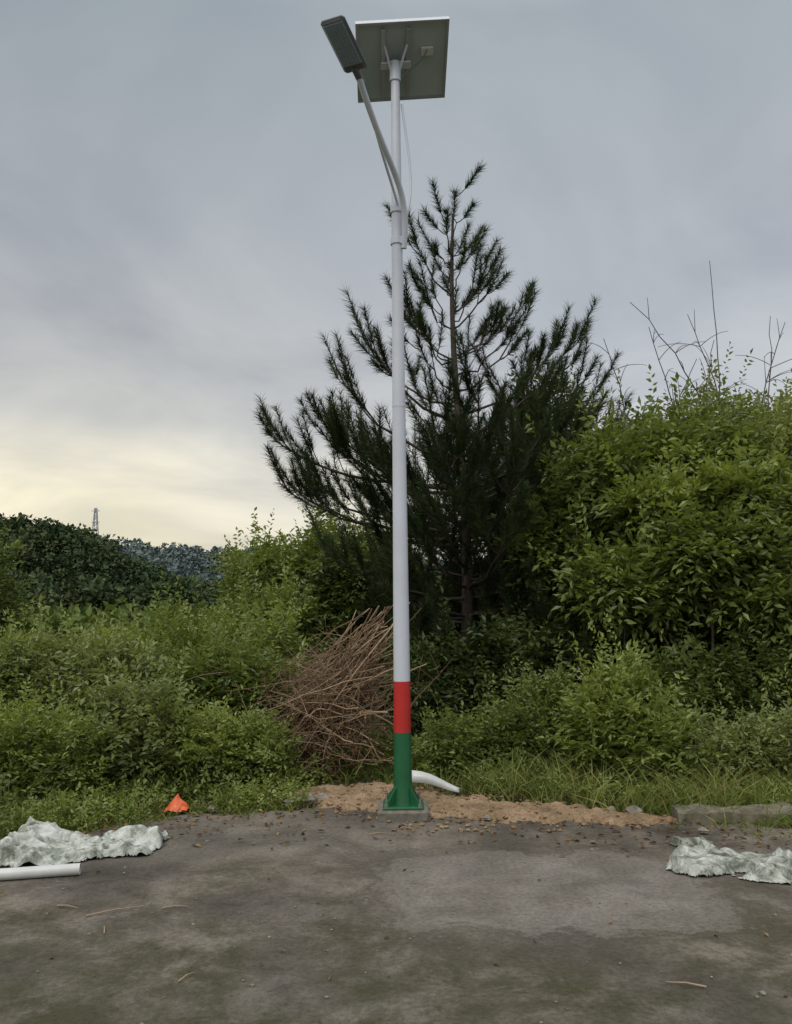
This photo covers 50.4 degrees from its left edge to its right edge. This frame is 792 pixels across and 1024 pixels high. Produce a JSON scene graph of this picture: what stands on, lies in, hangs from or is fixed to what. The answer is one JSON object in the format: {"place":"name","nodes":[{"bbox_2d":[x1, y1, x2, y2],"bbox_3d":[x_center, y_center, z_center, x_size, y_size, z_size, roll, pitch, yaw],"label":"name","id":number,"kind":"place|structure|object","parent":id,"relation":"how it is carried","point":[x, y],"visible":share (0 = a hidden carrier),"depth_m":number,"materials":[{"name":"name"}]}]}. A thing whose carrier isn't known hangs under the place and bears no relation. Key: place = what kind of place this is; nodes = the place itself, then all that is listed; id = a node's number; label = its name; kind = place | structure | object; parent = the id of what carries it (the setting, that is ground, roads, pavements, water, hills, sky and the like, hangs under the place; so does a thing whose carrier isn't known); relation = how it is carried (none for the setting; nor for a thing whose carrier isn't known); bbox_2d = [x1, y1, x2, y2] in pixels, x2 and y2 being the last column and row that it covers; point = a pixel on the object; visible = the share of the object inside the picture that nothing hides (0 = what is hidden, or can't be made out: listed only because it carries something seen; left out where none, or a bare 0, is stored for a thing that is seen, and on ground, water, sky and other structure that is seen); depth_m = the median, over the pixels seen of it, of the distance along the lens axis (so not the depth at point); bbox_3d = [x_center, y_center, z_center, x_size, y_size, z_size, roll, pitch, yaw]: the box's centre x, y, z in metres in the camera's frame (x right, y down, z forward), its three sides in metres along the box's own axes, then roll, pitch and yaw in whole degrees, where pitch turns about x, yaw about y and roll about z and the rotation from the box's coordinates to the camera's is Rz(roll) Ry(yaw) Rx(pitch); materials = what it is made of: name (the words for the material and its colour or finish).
{"place":"outdoors","nodes":[
{"label":"outdoors","id":0,"kind":"place"},
{"bbox_2d":[0,512,444,620],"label":"hill","id":1,"kind":"structure","parent":0,"point":[67,565],"depth_m":120.55,"materials":[{"name":"green plant"}]},
{"bbox_2d":[98,533,443,586],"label":"hill","id":2,"kind":"structure","parent":0,"point":[180,560],"depth_m":280.45,"materials":[{"name":"green plant"}]},
{"bbox_2d":[92,508,99,534],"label":"lattice tower","id":3,"kind":"structure","parent":2,"relation":"on","point":[95,510],"depth_m":299.70,"materials":[{"name":"metal"}]},
{"bbox_2d":[0,645,791,839],"bbox_3d":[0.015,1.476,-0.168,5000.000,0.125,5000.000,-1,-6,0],"label":"ground","id":4,"kind":"structure","parent":0,"point":[389,772],"depth_m":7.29,"materials":[{"name":"green plant"}]},
{"bbox_2d":[0,517,46,639],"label":"broadleaf tree","id":5,"kind":"object","parent":4,"relation":"on","point":[6,591],"visible":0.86,"depth_m":17.37,"materials":[{"name":"green plant"}]},
{"bbox_2d":[0,597,49,711],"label":"shrub","id":6,"kind":"object","parent":4,"relation":"on","point":[14,637],"visible":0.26,"depth_m":8.39,"materials":[{"name":"green plant"}]},
{"bbox_2d":[0,656,129,810],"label":"shrub","id":7,"kind":"object","parent":4,"relation":"on","point":[23,738],"visible":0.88,"depth_m":6.63,"materials":[{"name":"green plant"}]},
{"bbox_2d":[0,607,149,677],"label":"shrub","id":8,"kind":"object","parent":4,"relation":"on","point":[101,624],"visible":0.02,"depth_m":11.00,"materials":[{"name":"green plant"}]},
{"bbox_2d":[0,594,195,763],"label":"shrub","id":9,"kind":"object","parent":4,"relation":"on","point":[75,666],"visible":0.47,"depth_m":8.23,"materials":[{"name":"green plant"}]},
{"bbox_2d":[0,586,232,643],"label":"shrub","id":10,"kind":"object","parent":4,"relation":"on","point":[118,621],"depth_m":14.57,"materials":[{"name":"green plant"}]},
{"bbox_2d":[68,642,220,806],"bbox_3d":[-2.143,1.836,7.002,1.448,1.509,1.235,-1,-6,0],"label":"shrub","id":11,"kind":"object","parent":4,"relation":"on","point":[144,717],"visible":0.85,"depth_m":6.85,"materials":[{"name":"green plant"}]},
{"bbox_2d":[119,577,322,693],"bbox_3d":[-1.829,1.651,9.156,2.249,1.922,1.550,1,-7,-17],"label":"shrub","id":12,"kind":"object","parent":4,"relation":"on","point":[275,615],"visible":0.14,"depth_m":9.10,"materials":[{"name":"green plant"}]},
{"bbox_2d":[139,680,309,802],"bbox_3d":[-1.500,1.959,7.046,1.545,1.083,1.138,-1,-6,0],"label":"shrub","id":13,"kind":"object","parent":4,"relation":"on","point":[231,750],"visible":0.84,"depth_m":6.91,"materials":[{"name":"green plant"}]},
{"bbox_2d":[123,550,350,684],"bbox_3d":[-2.148,1.671,10.869,3.196,2.390,2.226,-1,-6,0],"label":"shrub","id":14,"kind":"object","parent":4,"relation":"on","point":[287,596],"visible":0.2,"depth_m":10.77,"materials":[{"name":"green plant"}]},
{"bbox_2d":[157,592,329,755],"bbox_3d":[-1.481,1.723,7.980,1.819,1.954,1.433,-1,-6,0],"label":"shrub","id":15,"kind":"object","parent":4,"relation":"on","point":[241,665],"visible":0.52,"depth_m":7.77,"materials":[{"name":"green plant"}]},
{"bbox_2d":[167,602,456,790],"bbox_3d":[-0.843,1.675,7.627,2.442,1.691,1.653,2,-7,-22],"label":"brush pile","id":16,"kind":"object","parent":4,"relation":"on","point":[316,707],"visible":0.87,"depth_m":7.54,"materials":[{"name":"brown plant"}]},
{"bbox_2d":[203,496,446,686],"bbox_3d":[-1.021,1.240,12.415,3.711,3.399,2.451,-1,-6,0],"label":"broadleaf tree","id":17,"kind":"object","parent":4,"relation":"on","point":[309,562],"visible":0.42,"depth_m":12.11,"materials":[{"name":"green plant"}]},
{"bbox_2d":[0,587,687,660],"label":"distant trees","id":18,"kind":"object","parent":4,"relation":"on","point":[86,615],"visible":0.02,"depth_m":26.14,"materials":[{"name":"green plant"}]},
{"bbox_2d":[0,723,791,836],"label":"weeds","id":19,"kind":"object","parent":4,"relation":"on","point":[61,799],"visible":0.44,"depth_m":6.51,"materials":[{"name":"green plant"}]},
{"bbox_2d":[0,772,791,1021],"bbox_3d":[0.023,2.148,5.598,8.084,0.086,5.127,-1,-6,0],"label":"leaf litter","id":20,"kind":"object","parent":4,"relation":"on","point":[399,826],"visible":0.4,"depth_m":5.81,"materials":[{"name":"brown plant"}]},
{"bbox_2d":[251,160,636,732],"bbox_3d":[0.870,-0.823,10.331,4.337,7.067,4.193,-5,-8,36],"label":"pine tree","id":21,"kind":"object","parent":4,"relation":"on","point":[444,453],"visible":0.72,"depth_m":9.64,"materials":[{"name":"green plant"}]},
{"bbox_2d":[290,781,676,836],"bbox_3d":[0.724,2.240,6.387,3.400,0.129,2.400,-1,-6,0],"label":"dirt pile","id":22,"kind":"object","parent":4,"relation":"on","point":[366,796],"visible":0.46,"depth_m":6.19,"materials":[{"name":"soil"}]},
{"bbox_2d":[412,770,458,792],"bbox_3d":[0.313,2.164,6.766,0.401,0.156,0.035,-2,-7,15],"label":"plastic offcut","id":23,"kind":"object","parent":22,"relation":"on","point":[422,777],"visible":0.96,"depth_m":6.77,"materials":[{"name":"white plastic"}]},
{"bbox_2d":[271,534,698,709],"bbox_3d":[2.938,1.302,12.607,9.713,3.867,2.915,-1,-6,0],"label":"understory shrub","id":24,"kind":"object","parent":4,"relation":"on","point":[354,606],"visible":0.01,"depth_m":11.89,"materials":[{"name":"green plant"}]},
{"bbox_2d":[411,632,589,783],"bbox_3d":[1.048,1.820,7.520,2.091,1.472,1.326,1,-7,-13],"label":"shrub","id":25,"kind":"object","parent":4,"relation":"on","point":[515,723],"visible":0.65,"depth_m":7.49,"materials":[{"name":"green plant"}]},
{"bbox_2d":[432,326,623,682],"bbox_3d":[1.920,0.093,11.427,3.459,5.472,2.973,5,-9,-41],"label":"pine tree","id":26,"kind":"object","parent":4,"relation":"on","point":[575,358],"visible":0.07,"depth_m":10.94,"materials":[{"name":"green plant"}]},
{"bbox_2d":[342,565,791,746],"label":"understory shrub","id":27,"kind":"object","parent":4,"relation":"on","point":[471,670],"visible":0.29,"depth_m":8.71,"materials":[{"name":"green plant"}]},
{"bbox_2d":[456,349,679,657],"bbox_3d":[2.975,0.299,11.812,4.667,5.031,2.838,-1,-6,0],"label":"broadleaf tree","id":28,"kind":"object","parent":4,"relation":"on","point":[559,389],"visible":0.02,"depth_m":11.28,"materials":[{"name":"green plant"}]},
{"bbox_2d":[547,515,669,697],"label":"sapling stems","id":29,"kind":"object","parent":4,"relation":"on","point":[584,627],"visible":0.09,"depth_m":8.59,"materials":[{"name":"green plant"}]},
{"bbox_2d":[534,613,734,791],"bbox_3d":[2.006,1.659,7.051,1.673,1.654,1.384,-1,-6,0],"label":"shrub","id":30,"kind":"object","parent":4,"relation":"on","point":[618,704],"visible":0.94,"depth_m":6.88,"materials":[{"name":"green plant"}]},
{"bbox_2d":[480,360,790,643],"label":"broadleaf tree","id":31,"kind":"object","parent":4,"relation":"on","point":[631,442],"visible":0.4,"depth_m":8.93,"materials":[{"name":"green plant"}]},
{"bbox_2d":[591,261,791,436],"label":"dead branches","id":32,"kind":"object","parent":31,"relation":"attached to","point":[710,363],"visible":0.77,"depth_m":10.20,"materials":[{"name":"brown wood"}]},
{"bbox_2d":[527,404,791,734],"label":"broadleaf tree","id":33,"kind":"object","parent":4,"relation":"on","point":[733,551],"visible":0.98,"depth_m":7.94,"materials":[{"name":"green plant"}]},
{"bbox_2d":[586,590,791,737],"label":"shrub","id":34,"kind":"object","parent":4,"relation":"on","point":[701,675],"visible":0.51,"depth_m":7.65,"materials":[{"name":"green plant"}]},
{"bbox_2d":[605,368,791,567],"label":"broadleaf tree","id":35,"kind":"object","parent":4,"relation":"on","point":[767,442],"visible":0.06,"depth_m":9.29,"materials":[{"name":"green plant"}]},
{"bbox_2d":[635,342,791,436],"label":"broadleaf tree","id":36,"kind":"object","parent":4,"relation":"on","point":[749,398],"visible":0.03,"depth_m":11.79,"materials":[{"name":"green plant"}]},
{"bbox_2d":[652,666,791,800],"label":"shrub","id":37,"kind":"object","parent":4,"relation":"on","point":[751,736],"visible":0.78,"depth_m":6.72,"materials":[{"name":"green plant"}]},
{"bbox_2d":[671,802,791,827],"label":"concrete beam","id":38,"kind":"structure","parent":4,"relation":"on","point":[680,814],"depth_m":5.81,"materials":[{"name":"grey concrete"}]},
{"bbox_2d":[0,808,791,1023],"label":"pavement","id":39,"kind":"structure","parent":0,"point":[443,911],"depth_m":3.95,"materials":[{"name":"concrete"}]},
{"bbox_2d":[0,863,80,880],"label":"plastic pipe","id":40,"kind":"object","parent":39,"relation":"on","point":[29,872],"visible":1,"depth_m":4.76,"materials":[{"name":"white plastic"}]},
{"bbox_2d":[0,821,172,867],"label":"plastic sheet","id":41,"kind":"object","parent":39,"relation":"on","point":[43,845],"visible":0.98,"depth_m":5.28,"materials":[{"name":"white plastic"}]},
{"bbox_2d":[163,794,189,812],"bbox_3d":[-1.637,2.167,6.297,0.180,0.124,0.150,-1,-6,0],"label":"plastic scrap","id":42,"kind":"object","parent":39,"relation":"on","point":[176,802],"visible":0.97,"depth_m":6.26,"materials":[{"name":"orange plastic"}]},
{"bbox_2d":[57,832,705,987],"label":"fallen twigs","id":43,"kind":"object","parent":39,"relation":"on","point":[179,980],"visible":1,"depth_m":4.18,"materials":[{"name":"brown wood"}]},
{"bbox_2d":[321,15,449,821],"bbox_3d":[-0.019,-0.830,6.091,0.935,6.126,1.456,-1,-6,0],"label":"street lamp","id":44,"kind":"object","parent":39,"relation":"on","point":[394,61],"visible":1,"depth_m":6.43,"materials":[{"name":"metal"}]},
{"bbox_2d":[20,792,791,1023],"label":"stones","id":45,"kind":"object","parent":39,"relation":"on","point":[312,797],"visible":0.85,"depth_m":5.92,"materials":[{"name":"grey stone"}]},
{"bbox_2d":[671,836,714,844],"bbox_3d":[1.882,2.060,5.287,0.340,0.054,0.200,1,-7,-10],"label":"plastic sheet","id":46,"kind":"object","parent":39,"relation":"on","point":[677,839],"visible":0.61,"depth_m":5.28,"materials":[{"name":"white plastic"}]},
{"bbox_2d":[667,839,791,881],"bbox_3d":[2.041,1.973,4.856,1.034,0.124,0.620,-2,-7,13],"label":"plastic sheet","id":47,"kind":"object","parent":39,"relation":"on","point":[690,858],"visible":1,"depth_m":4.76,"materials":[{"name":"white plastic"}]},
{"bbox_2d":[0,0,791,565],"label":"sky","id":48,"kind":"structure","parent":0,"point":[191,191],"materials":[{"name":"grey"}]}
]}

